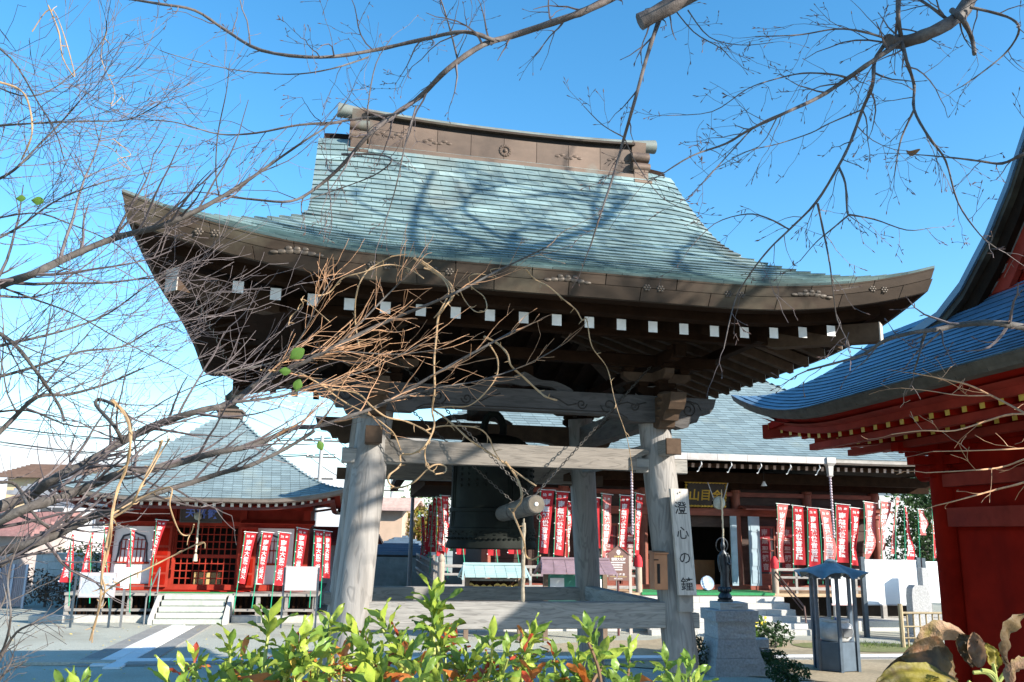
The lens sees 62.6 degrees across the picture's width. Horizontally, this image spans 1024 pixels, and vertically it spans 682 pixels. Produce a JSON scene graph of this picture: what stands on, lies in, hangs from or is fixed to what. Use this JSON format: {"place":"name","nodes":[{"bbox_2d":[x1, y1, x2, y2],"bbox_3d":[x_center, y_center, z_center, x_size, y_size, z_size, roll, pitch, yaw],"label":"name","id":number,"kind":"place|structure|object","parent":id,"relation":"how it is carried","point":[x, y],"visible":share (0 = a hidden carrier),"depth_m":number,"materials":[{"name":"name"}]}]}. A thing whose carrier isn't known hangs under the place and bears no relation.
{"place":"outdoors","nodes":[
{"label":"outdoors","id":0,"kind":"place"},
{"bbox_2d":[0,464,109,507],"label":"beige house","id":1,"kind":"structure","parent":0,"point":[35,475],"depth_m":41.44,"materials":[{"name":"brown metal"}]},
{"bbox_2d":[30,552,101,599],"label":"block wall","id":2,"kind":"structure","parent":0,"point":[53,565],"depth_m":26.53,"materials":[{"name":"concrete"}]},
{"bbox_2d":[7,625,902,668],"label":"stone path","id":3,"kind":"structure","parent":0,"point":[143,648],"depth_m":15.79,"materials":[{"name":"white stone"}]},
{"bbox_2d":[0,548,943,681],"bbox_3d":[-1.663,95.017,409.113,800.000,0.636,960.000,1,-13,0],"label":"ground","id":4,"kind":"structure","parent":0,"point":[79,645],"depth_m":17.26,"materials":[{"name":"concrete"}]},
{"bbox_2d":[0,564,28,608],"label":"corrugated fence","id":5,"kind":"object","parent":4,"relation":"on","point":[17,587],"visible":0.7,"depth_m":23.61,"materials":[{"name":"metal"}]},
{"bbox_2d":[0,511,81,591],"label":"old house","id":6,"kind":"structure","parent":4,"relation":"on","point":[8,535],"depth_m":29.71,"materials":[{"name":"paint"}]},
{"bbox_2d":[0,489,95,681],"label":"bare bush","id":7,"kind":"object","parent":4,"relation":"on","point":[3,651],"visible":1,"depth_m":3.04,"materials":[{"name":"plant"}]},
{"bbox_2d":[24,567,78,607],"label":"brown shrub","id":8,"kind":"object","parent":4,"relation":"on","point":[45,590],"visible":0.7,"depth_m":24.10,"materials":[{"name":"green plant"}]},
{"bbox_2d":[6,475,106,552],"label":"white house","id":9,"kind":"structure","parent":4,"relation":"on","point":[83,536],"depth_m":32.13,"materials":[{"name":"grey tile"}]},
{"bbox_2d":[53,665,101,681],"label":"azalea shrub","id":10,"kind":"object","parent":4,"relation":"on","point":[71,677],"visible":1,"depth_m":1.58,"materials":[{"name":"green plant"}]},
{"bbox_2d":[69,572,116,627],"bbox_3d":[-9.674,5.985,19.477,0.919,1.233,0.082,3,-13,-9],"label":"notice board","id":11,"kind":"object","parent":4,"relation":"on","point":[87,588],"visible":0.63,"depth_m":19.50,"materials":[{"name":"white plastic"}]},
{"bbox_2d":[119,567,130,627],"bbox_3d":[-9.027,5.959,19.590,0.188,1.356,0.080,3,-13,-9],"label":"notice board","id":12,"kind":"object","parent":4,"relation":"on","point":[125,572],"visible":1,"depth_m":19.62,"materials":[{"name":"grey metal"}]},
{"bbox_2d":[28,390,342,624],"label":"red hall","id":13,"kind":"structure","parent":4,"relation":"on","point":[271,495],"depth_m":22.21,"materials":[{"name":"blue"}]},
{"bbox_2d":[58,533,75,605],"bbox_3d":[-11.035,5.649,20.910,0.356,1.768,0.077,1,-13,0],"label":"prayer flag","id":14,"kind":"object","parent":13,"relation":"hanging from","point":[66,575],"visible":0.84,"depth_m":20.91,"materials":[{"name":"red fabric"}]},
{"bbox_2d":[80,533,93,602],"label":"prayer flag","id":15,"kind":"object","parent":13,"relation":"hanging from","point":[86,567],"visible":0.82,"depth_m":21.05,"materials":[{"name":"red fabric"}]},
{"bbox_2d":[126,528,135,612],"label":"prayer flag","id":16,"kind":"object","parent":13,"relation":"hanging from","point":[130,551],"visible":0.88,"depth_m":21.23,"materials":[{"name":"red fabric"}]},
{"bbox_2d":[113,532,148,563],"bbox_3d":[-10.023,5.459,22.292,0.880,0.835,0.054,3,-13,-9],"label":"window","id":17,"kind":"structure","parent":13,"relation":"in","point":[140,548],"depth_m":22.30,"materials":[{"name":"black paint"}]},
{"bbox_2d":[148,518,168,607],"bbox_3d":[-8.969,5.604,21.294,0.369,2.193,0.115,1,-13,0],"label":"prayer flag","id":18,"kind":"object","parent":13,"relation":"hanging from","point":[159,528],"visible":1,"depth_m":21.42,"materials":[{"name":"red fabric"}]},
{"bbox_2d":[148,525,172,586],"bbox_3d":[-9.247,5.656,22.186,0.460,1.570,0.058,3,-13,-9],"label":"panel door","id":19,"kind":"structure","parent":13,"relation":"in","point":[164,548],"depth_m":22.15,"materials":[{"name":"paint"}]},
{"bbox_2d":[179,504,222,522],"bbox_3d":[-8.248,4.580,22.390,1.080,0.485,0.146,3,-13,-9],"label":"name plaque","id":20,"kind":"object","parent":13,"relation":"attached to","point":[209,516],"visible":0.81,"depth_m":22.38,"materials":[{"name":"blue paint"}]},
{"bbox_2d":[233,531,257,613],"bbox_3d":[-6.828,5.920,21.602,0.464,2.064,0.075,3,-13,-9],"label":"prayer flag","id":21,"kind":"object","parent":13,"relation":"hanging from","point":[248,542],"visible":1,"depth_m":21.68,"materials":[{"name":"red fabric"}]},
{"bbox_2d":[235,527,257,587],"bbox_3d":[-7.088,5.771,22.526,0.460,1.570,0.058,3,-13,-9],"label":"panel door","id":22,"kind":"structure","parent":13,"relation":"in","point":[249,583],"depth_m":22.49,"materials":[{"name":"paint"}]},
{"bbox_2d":[251,531,274,607],"bbox_3d":[-6.403,5.870,21.688,0.434,1.928,0.078,3,-13,-10],"label":"prayer flag","id":23,"kind":"object","parent":13,"relation":"hanging from","point":[266,539],"visible":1,"depth_m":21.75,"materials":[{"name":"red fabric"}]},
{"bbox_2d":[255,535,278,564],"bbox_3d":[-6.562,5.643,22.837,0.880,0.835,0.054,3,-13,-9],"label":"window","id":24,"kind":"structure","parent":13,"relation":"in","point":[271,558],"depth_m":22.84,"materials":[{"name":"black paint"}]},
{"bbox_2d":[270,531,291,607],"bbox_3d":[-5.959,5.912,21.743,0.401,1.984,0.059,3,-13,-9],"label":"prayer flag","id":25,"kind":"object","parent":13,"relation":"hanging from","point":[284,538],"visible":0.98,"depth_m":21.81,"materials":[{"name":"red fabric"}]},
{"bbox_2d":[288,526,308,607],"bbox_3d":[-5.522,5.848,21.838,0.397,2.035,0.069,3,-13,-10],"label":"prayer flag","id":26,"kind":"object","parent":13,"relation":"hanging from","point":[301,537],"visible":0.91,"depth_m":21.95,"materials":[{"name":"red fabric"}]},
{"bbox_2d":[309,529,324,607],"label":"prayer flag","id":27,"kind":"object","parent":13,"relation":"hanging from","point":[318,543],"visible":0.9,"depth_m":22.00,"materials":[{"name":"red fabric"}]},
{"bbox_2d":[320,531,332,607],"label":"prayer flag","id":28,"kind":"object","parent":13,"relation":"hanging from","point":[326,554],"visible":1,"depth_m":22.01,"materials":[{"name":"red fabric"}]},
{"bbox_2d":[147,596,350,681],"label":"azalea shrub","id":29,"kind":"object","parent":4,"relation":"on","point":[287,660],"visible":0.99,"depth_m":1.68,"materials":[{"name":"green plant"}]},
{"bbox_2d":[280,566,319,627],"bbox_3d":[-5.085,6.136,20.208,0.844,1.419,0.080,3,-13,-9],"label":"notice board","id":30,"kind":"object","parent":4,"relation":"on","point":[300,578],"visible":0.89,"depth_m":20.26,"materials":[{"name":"white stone"}]},
{"bbox_2d":[0,0,602,608],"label":"bare tree","id":31,"kind":"object","parent":4,"relation":"on","point":[66,524],"visible":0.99,"depth_m":3.85,"materials":[{"name":"brown plant"}]},
{"bbox_2d":[0,5,130,170],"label":"dry vine","id":32,"kind":"object","parent":31,"relation":"hanging from","point":[26,97],"visible":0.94,"depth_m":3.67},
{"bbox_2d":[85,399,205,642],"bbox_3d":[-1.390,0.686,3.265,0.412,0.912,0.146,4,-13,-13],"label":"dry vine","id":33,"kind":"object","parent":31,"relation":"hanging from","point":[110,524],"visible":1,"depth_m":3.23,"materials":[{"name":"plant"}]},
{"bbox_2d":[113,436,194,543],"bbox_3d":[-1.426,0.592,3.376,0.318,0.438,0.134,5,-13,-17],"label":"dry vine","id":34,"kind":"object","parent":31,"relation":"attached to","point":[148,472],"visible":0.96,"depth_m":3.37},
{"bbox_2d":[260,369,431,449],"bbox_3d":[-0.833,0.337,4.227,0.860,0.386,0.150,4,-13,-14],"label":"dry vine","id":35,"kind":"object","parent":31,"relation":"hanging from","point":[376,410],"visible":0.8,"depth_m":4.26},
{"bbox_2d":[288,254,423,346],"bbox_3d":[-0.820,-0.229,4.460,0.682,0.540,0.170,6,-14,-23],"label":"dry vine","id":36,"kind":"object","parent":31,"relation":"hanging from","point":[366,271],"visible":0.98,"depth_m":4.46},
{"bbox_2d":[387,257,458,489],"bbox_3d":[-0.445,0.141,4.391,0.293,1.272,0.278,-2,-13,14],"label":"dry vine","id":37,"kind":"object","parent":31,"relation":"hanging from","point":[433,270],"visible":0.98,"depth_m":4.37,"materials":[{"name":"plant"}]},
{"bbox_2d":[426,409,540,559],"bbox_3d":[-0.157,0.742,4.372,0.622,0.769,0.171,4,-13,-12],"label":"dry vine","id":38,"kind":"object","parent":31,"relation":"hanging from","point":[513,471],"visible":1,"depth_m":4.40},
{"bbox_2d":[433,336,556,409],"bbox_3d":[-0.081,0.176,4.567,0.673,0.422,0.151,6,-14,-20],"label":"dry vine","id":39,"kind":"object","parent":31,"relation":"hanging from","point":[519,373],"visible":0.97,"depth_m":4.61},
{"bbox_2d":[457,268,632,482],"bbox_3d":[0.173,0.163,4.516,0.975,1.154,0.156,3,-13,-7],"label":"dry vine","id":40,"kind":"object","parent":31,"relation":"hanging from","point":[579,323],"visible":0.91,"depth_m":4.56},
{"bbox_2d":[304,436,338,525],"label":"utility pole","id":41,"kind":"object","parent":4,"relation":"on","point":[320,478],"visible":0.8,"depth_m":51.50,"materials":[{"name":"grey concrete"}]},
{"bbox_2d":[311,526,382,604],"bbox_3d":[-5.905,7.402,28.034,2.592,2.392,4.000,1,-13,0],"label":"red lean to","id":42,"kind":"object","parent":4,"relation":"on","point":[334,533],"visible":0.15,"depth_m":26.62,"materials":[{"name":"wood"}]},
{"bbox_2d":[379,497,425,542],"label":"tan house","id":43,"kind":"structure","parent":4,"relation":"on","point":[394,519],"depth_m":37.18,"materials":[{"name":"pink tile"}]},
{"bbox_2d":[374,557,432,585],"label":"retaining wall","id":44,"kind":"structure","parent":4,"relation":"on","point":[390,571],"depth_m":31.84,"materials":[{"name":"concrete"}]},
{"bbox_2d":[377,535,435,557],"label":"shed","id":45,"kind":"structure","parent":4,"relation":"on","point":[397,547],"depth_m":35.19,"materials":[{"name":"blue metal"}]},
{"bbox_2d":[407,497,414,585],"bbox_3d":[-3.616,7.279,30.122,0.171,3.636,0.180,3,-13,-9],"label":"utility pole","id":46,"kind":"object","parent":4,"relation":"on","point":[409,569],"visible":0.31,"depth_m":30.06,"materials":[{"name":"grey concrete"}]},
{"bbox_2d":[405,505,437,540],"bbox_3d":[-4.715,9.230,38.898,3.357,3.793,2.156,1,-13,0],"label":"persimmon tree","id":47,"kind":"object","parent":4,"relation":"on","point":[416,531],"visible":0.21,"depth_m":38.82,"materials":[{"name":"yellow plant"}]},
{"bbox_2d":[323,573,566,681],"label":"azalea shrub","id":48,"kind":"object","parent":4,"relation":"on","point":[368,664],"visible":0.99,"depth_m":1.79,"materials":[{"name":"green plant"}]},
{"bbox_2d":[458,562,530,639],"bbox_3d":[-0.411,5.737,18.590,1.519,1.640,0.860,3,-13,-9],"label":"votive plaque rack","id":49,"kind":"object","parent":4,"relation":"on","point":[486,573],"visible":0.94,"depth_m":18.61,"materials":[{"name":"green metal"}]},
{"bbox_2d":[91,0,1023,512],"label":"cherry tree","id":50,"kind":"object","parent":4,"relation":"on","point":[659,12],"visible":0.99,"depth_m":4.30,"materials":[{"name":"brown plant"}]},
{"bbox_2d":[534,557,617,640],"bbox_3d":[1.409,5.745,18.800,1.733,1.780,0.860,3,-13,-9],"label":"roofed notice board","id":51,"kind":"object","parent":4,"relation":"on","point":[557,571],"visible":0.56,"depth_m":18.78,"materials":[{"name":"pink metal"}]},
{"bbox_2d":[540,610,652,681],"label":"azalea shrub","id":52,"kind":"object","parent":4,"relation":"on","point":[579,671],"visible":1,"depth_m":1.73,"materials":[{"name":"green plant"}]},
{"bbox_2d":[606,545,630,635],"bbox_3d":[2.503,5.855,19.825,0.593,2.056,0.100,3,-13,-9],"label":"heritage notice","id":53,"kind":"object","parent":4,"relation":"on","point":[618,556],"visible":0.87,"depth_m":19.93,"materials":[{"name":"brown wood"}]},
{"bbox_2d":[390,381,941,635],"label":"hall","id":54,"kind":"structure","parent":4,"relation":"on","point":[723,441],"depth_m":23.08,"materials":[{"name":"red"}]},
{"bbox_2d":[425,497,437,572],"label":"prayer flag","id":55,"kind":"object","parent":54,"relation":"hanging from","point":[431,543],"visible":0.92,"depth_m":24.12,"materials":[{"name":"red fabric"}]},
{"bbox_2d":[435,496,444,559],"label":"prayer flag","id":56,"kind":"object","parent":54,"relation":"hanging from","point":[439,550],"visible":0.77,"depth_m":22.72,"materials":[{"name":"red fabric"}]},
{"bbox_2d":[439,494,448,577],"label":"prayer flag","id":57,"kind":"object","parent":54,"relation":"hanging from","point":[445,508],"visible":0.98,"depth_m":21.63,"materials":[{"name":"red fabric"}]},
{"bbox_2d":[537,489,553,577],"bbox_3d":[0.874,4.900,21.505,0.470,2.236,0.058,1,-13,-2],"label":"prayer flag","id":58,"kind":"object","parent":54,"relation":"hanging from","point":[545,520],"visible":0.93,"depth_m":21.57,"materials":[{"name":"red fabric"}]},
{"bbox_2d":[553,491,567,556],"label":"prayer flag","id":59,"kind":"object","parent":54,"relation":"hanging from","point":[561,499],"visible":0.98,"depth_m":21.64,"materials":[{"name":"red fabric"}]},
{"bbox_2d":[565,501,571,556],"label":"prayer flag","id":60,"kind":"object","parent":54,"relation":"hanging from","point":[569,522],"visible":0.94,"depth_m":21.74,"materials":[{"name":"red fabric"}]},
{"bbox_2d":[601,493,612,557],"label":"prayer flag","id":61,"kind":"object","parent":54,"relation":"hanging from","point":[606,524],"visible":1,"depth_m":21.91,"materials":[{"name":"red fabric"}]},
{"bbox_2d":[599,523,618,583],"bbox_3d":[2.592,5.772,22.936,0.650,1.600,0.050,3,-13,-9],"label":"lattice door","id":62,"kind":"structure","parent":54,"relation":"in","point":[615,536],"depth_m":23.05,"materials":[{"name":"red wood"}]},
{"bbox_2d":[618,495,629,550],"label":"prayer flag","id":63,"kind":"object","parent":54,"relation":"hanging from","point":[624,502],"visible":0.95,"depth_m":21.91,"materials":[{"name":"red fabric"}]},
{"bbox_2d":[633,492,643,574],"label":"prayer flag","id":64,"kind":"object","parent":54,"relation":"hanging from","point":[638,507],"visible":0.99,"depth_m":22.03,"materials":[{"name":"red fabric"}]},
{"bbox_2d":[685,482,726,507],"bbox_3d":[5.353,4.237,23.302,1.274,0.704,0.241,3,-13,-9],"label":"name plaque","id":65,"kind":"object","parent":54,"relation":"attached to","point":[699,494],"visible":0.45,"depth_m":23.28,"materials":[{"name":"black wood"}]},
{"bbox_2d":[707,482,727,537],"bbox_3d":[5.583,4.910,22.623,0.604,2.225,0.232,3,-13,-9],"label":"temple gong","id":66,"kind":"object","parent":54,"relation":"hanging from","point":[718,502],"visible":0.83,"depth_m":22.71,"materials":[{"name":"grey metal"}]},
{"bbox_2d":[760,528,770,571],"bbox_3d":[7.110,5.857,23.681,0.340,1.220,0.020,3,-13,-9],"label":"window pane","id":67,"kind":"object","parent":54,"relation":"attached to","point":[765,545],"depth_m":23.68,"materials":[{"name":"red glass"}]},
{"bbox_2d":[759,526,776,584],"bbox_3d":[7.105,6.013,23.646,0.640,1.600,0.050,3,-13,-9],"label":"lattice door","id":68,"kind":"structure","parent":54,"relation":"in","point":[766,576],"depth_m":23.70,"materials":[{"name":"red wood"}]},
{"bbox_2d":[776,502,789,580],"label":"prayer flag","id":69,"kind":"object","parent":54,"relation":"hanging from","point":[781,513],"visible":0.99,"depth_m":22.57,"materials":[{"name":"red fabric"}]},
{"bbox_2d":[782,529,792,571],"bbox_3d":[7.771,5.892,23.785,0.340,1.220,0.020,3,-13,-9],"label":"window pane","id":70,"kind":"object","parent":54,"relation":"attached to","point":[788,555],"depth_m":23.78,"materials":[{"name":"red glass"}]},
{"bbox_2d":[775,526,799,584],"bbox_3d":[7.770,6.049,23.753,0.620,1.600,0.050,3,-13,-9],"label":"lattice door","id":71,"kind":"structure","parent":54,"relation":"in","point":[788,581],"depth_m":23.66,"materials":[{"name":"red wood"}]},
{"bbox_2d":[792,504,805,582],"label":"prayer flag","id":72,"kind":"object","parent":54,"relation":"hanging from","point":[799,557],"visible":1,"depth_m":22.55,"materials":[{"name":"red fabric"}]},
{"bbox_2d":[807,506,820,583],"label":"prayer flag","id":73,"kind":"object","parent":54,"relation":"hanging from","point":[814,549],"visible":1,"depth_m":22.59,"materials":[{"name":"red fabric"}]},
{"bbox_2d":[819,508,835,583],"bbox_3d":[8.476,5.484,22.634,0.436,1.991,0.130,3,-13,-10],"label":"prayer flag","id":74,"kind":"object","parent":54,"relation":"hanging from","point":[829,551],"visible":0.88,"depth_m":22.69,"materials":[{"name":"red fabric"}]},
{"bbox_2d":[834,502,848,562],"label":"prayer flag","id":75,"kind":"object","parent":54,"relation":"hanging from","point":[841,520],"visible":0.96,"depth_m":22.74,"materials":[{"name":"red fabric"}]},
{"bbox_2d":[849,507,862,567],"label":"prayer flag","id":76,"kind":"object","parent":54,"relation":"hanging from","point":[854,519],"visible":1,"depth_m":22.89,"materials":[{"name":"red fabric"}]},
{"bbox_2d":[863,500,877,558],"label":"prayer flag","id":77,"kind":"object","parent":54,"relation":"hanging from","point":[870,530],"visible":0.97,"depth_m":22.97,"materials":[{"name":"red fabric"}]},
{"bbox_2d":[878,499,891,558],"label":"prayer flag","id":78,"kind":"object","parent":54,"relation":"hanging from","point":[885,509],"visible":0.99,"depth_m":23.10,"materials":[{"name":"red fabric"}]},
{"bbox_2d":[890,496,901,559],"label":"prayer flag","id":79,"kind":"object","parent":54,"relation":"hanging from","point":[893,544],"visible":1,"depth_m":23.12,"materials":[{"name":"red fabric"}]},
{"bbox_2d":[903,505,914,559],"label":"prayer flag","id":80,"kind":"object","parent":54,"relation":"hanging from","point":[911,553],"visible":0.96,"depth_m":23.10,"materials":[{"name":"red fabric"}]},
{"bbox_2d":[917,508,928,557],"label":"prayer flag","id":81,"kind":"object","parent":54,"relation":"hanging from","point":[924,523],"visible":0.99,"depth_m":23.21,"materials":[{"name":"red fabric"}]},
{"bbox_2d":[649,641,718,681],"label":"azalea shrub","id":82,"kind":"object","parent":4,"relation":"on","point":[687,661],"visible":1,"depth_m":1.97,"materials":[{"name":"green plant"}]},
{"bbox_2d":[764,659,811,681],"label":"garden shrub","id":83,"kind":"object","parent":4,"relation":"on","point":[784,670],"visible":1,"depth_m":13.42,"materials":[{"name":"green plant"}]},
{"bbox_2d":[831,576,854,636],"bbox_3d":[7.957,6.350,20.215,0.640,1.450,0.080,3,-13,-9],"label":"notice board","id":84,"kind":"object","parent":4,"relation":"on","point":[842,591],"visible":0.36,"depth_m":20.23,"materials":[{"name":"grey metal"}]},
{"bbox_2d":[731,127,1023,681],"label":"vermilion hall","id":85,"kind":"structure","parent":4,"relation":"on","point":[980,553],"depth_m":9.53,"materials":[{"name":"wood"}]},
{"bbox_2d":[858,557,920,637],"bbox_3d":[9.241,6.214,20.465,1.593,1.871,0.100,3,-13,-9],"label":"notice board","id":86,"kind":"object","parent":4,"relation":"on","point":[885,582],"visible":0.77,"depth_m":20.49,"materials":[{"name":"white metal"}]},
{"bbox_2d":[884,477,936,611],"bbox_3d":[13.353,6.336,27.035,3.023,4.791,2.060,1,-13,0],"label":"camphor tree","id":87,"kind":"object","parent":4,"relation":"on","point":[926,552],"visible":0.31,"depth_m":26.77,"materials":[{"name":"green plant"}]},
{"bbox_2d":[905,584,931,641],"bbox_3d":[9.528,6.370,19.716,0.657,1.284,0.500,3,-13,-9],"label":"stone tablet","id":88,"kind":"object","parent":4,"relation":"on","point":[917,598],"visible":0.55,"depth_m":19.66,"materials":[{"name":"grey stone"}]},
{"bbox_2d":[917,568,931,611],"bbox_3d":[9.847,6.257,20.050,0.280,1.663,0.280,3,-13,-9],"label":"stone post","id":89,"kind":"object","parent":4,"relation":"on","point":[923,577],"visible":0.18,"depth_m":20.11,"materials":[{"name":"grey stone"}]},
{"bbox_2d":[920,558,940,602],"bbox_3d":[10.910,6.401,21.118,1.300,1.852,0.100,3,-13,-9],"label":"notice board","id":90,"kind":"object","parent":4,"relation":"on","point":[934,580],"visible":0.17,"depth_m":21.13,"materials":[{"name":"white metal"}]},
{"bbox_2d":[876,613,1023,681],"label":"withered plant","id":91,"kind":"object","parent":4,"relation":"on","point":[927,656],"visible":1,"depth_m":0.99,"materials":[{"name":"brown plant"}]},
{"bbox_2d":[0,0,1023,526],"label":"sky","id":92,"kind":"structure","parent":0,"point":[587,50],"materials":[{"name":"blue"}]},
{"bbox_2d":[122,103,934,681],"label":"bell tower","id":93,"kind":"structure","parent":0,"point":[478,199],"depth_m":7.78,"materials":[{"name":"brown wood"}]},
{"bbox_2d":[445,411,536,549],"bbox_3d":[-0.204,1.460,8.980,0.965,1.460,0.966,4,-13,-12],"label":"temple bell","id":94,"kind":"object","parent":93,"relation":"hanging from","point":[477,499],"visible":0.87,"depth_m":8.56,"materials":[{"name":"black metal"}]},
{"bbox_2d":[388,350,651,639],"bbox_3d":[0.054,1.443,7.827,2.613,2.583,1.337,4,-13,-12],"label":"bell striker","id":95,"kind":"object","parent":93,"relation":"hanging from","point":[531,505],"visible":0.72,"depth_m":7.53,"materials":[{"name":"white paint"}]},
{"bbox_2d":[648,551,668,589],"bbox_3d":[1.337,2.087,7.678,0.140,0.340,0.147,4,-13,-12],"label":"letter box","id":96,"kind":"object","parent":93,"relation":"attached to","point":[658,569],"visible":1,"depth_m":7.63,"materials":[{"name":"brown wood"}]},
{"bbox_2d":[669,489,696,611],"bbox_3d":[1.545,1.903,7.694,0.222,1.087,0.138,4,-13,-12],"label":"wooden signboard","id":97,"kind":"object","parent":93,"relation":"attached to","point":[683,548],"visible":1,"depth_m":7.64,"materials":[{"name":"white"}]},
{"bbox_2d":[542,637,911,681],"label":"soil ground","id":98,"kind":"structure","parent":0,"point":[872,670],"depth_m":15.98,"materials":[{"name":"soil"}]},
{"bbox_2d":[699,601,765,676],"bbox_3d":[3.806,5.168,14.719,0.956,1.178,0.855,3,-13,-9],"label":"stone pedestal","id":99,"kind":"object","parent":98,"relation":"on","point":[730,637],"visible":0.97,"depth_m":14.42,"materials":[{"name":"grey stone"}]},
{"bbox_2d":[715,538,732,601],"bbox_3d":[3.767,4.056,14.971,0.263,1.100,0.263,9,-15,-31],"label":"bronze statue","id":100,"kind":"object","parent":99,"relation":"on","point":[724,588],"visible":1,"depth_m":14.92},
{"bbox_2d":[760,648,788,664],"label":"garden shrub","id":101,"kind":"object","parent":98,"relation":"on","point":[765,655],"visible":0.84,"depth_m":15.49,"materials":[{"name":"green plant"}]},
{"bbox_2d":[757,620,794,646],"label":"garden shrub","id":102,"kind":"object","parent":98,"relation":"on","point":[771,629],"visible":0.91,"depth_m":17.98,"materials":[{"name":"green plant"}]},
{"bbox_2d":[794,559,868,672],"bbox_3d":[5.817,4.933,15.242,1.341,1.936,1.274,3,-13,-9],"label":"incense shelter","id":103,"kind":"object","parent":98,"relation":"on","point":[840,656],"visible":0.98,"depth_m":15.01,"materials":[{"name":"blue metal"}]},
{"bbox_2d":[819,617,852,641],"bbox_3d":[5.814,5.180,15.180,0.626,0.411,0.633,3,-13,-9],"label":"incense burner","id":104,"kind":"object","parent":103,"relation":"on","point":[828,629],"visible":0.88,"depth_m":14.97,"materials":[{"name":"metal"}]},
{"bbox_2d":[792,643,908,651],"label":"grass ground","id":105,"kind":"structure","parent":0,"point":[893,648],"depth_m":18.09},
{"bbox_2d":[897,604,941,646],"bbox_3d":[9.215,6.253,18.498,1.550,0.922,0.100,3,-13,-9],"label":"bamboo fence","id":106,"kind":"object","parent":105,"relation":"on","point":[901,625],"visible":0.41,"depth_m":18.41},
{"bbox_2d":[878,477,931,559],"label":"pale house","id":107,"kind":"structure","parent":0,"point":[889,519],"depth_m":39.15,"materials":[{"name":"paint"}]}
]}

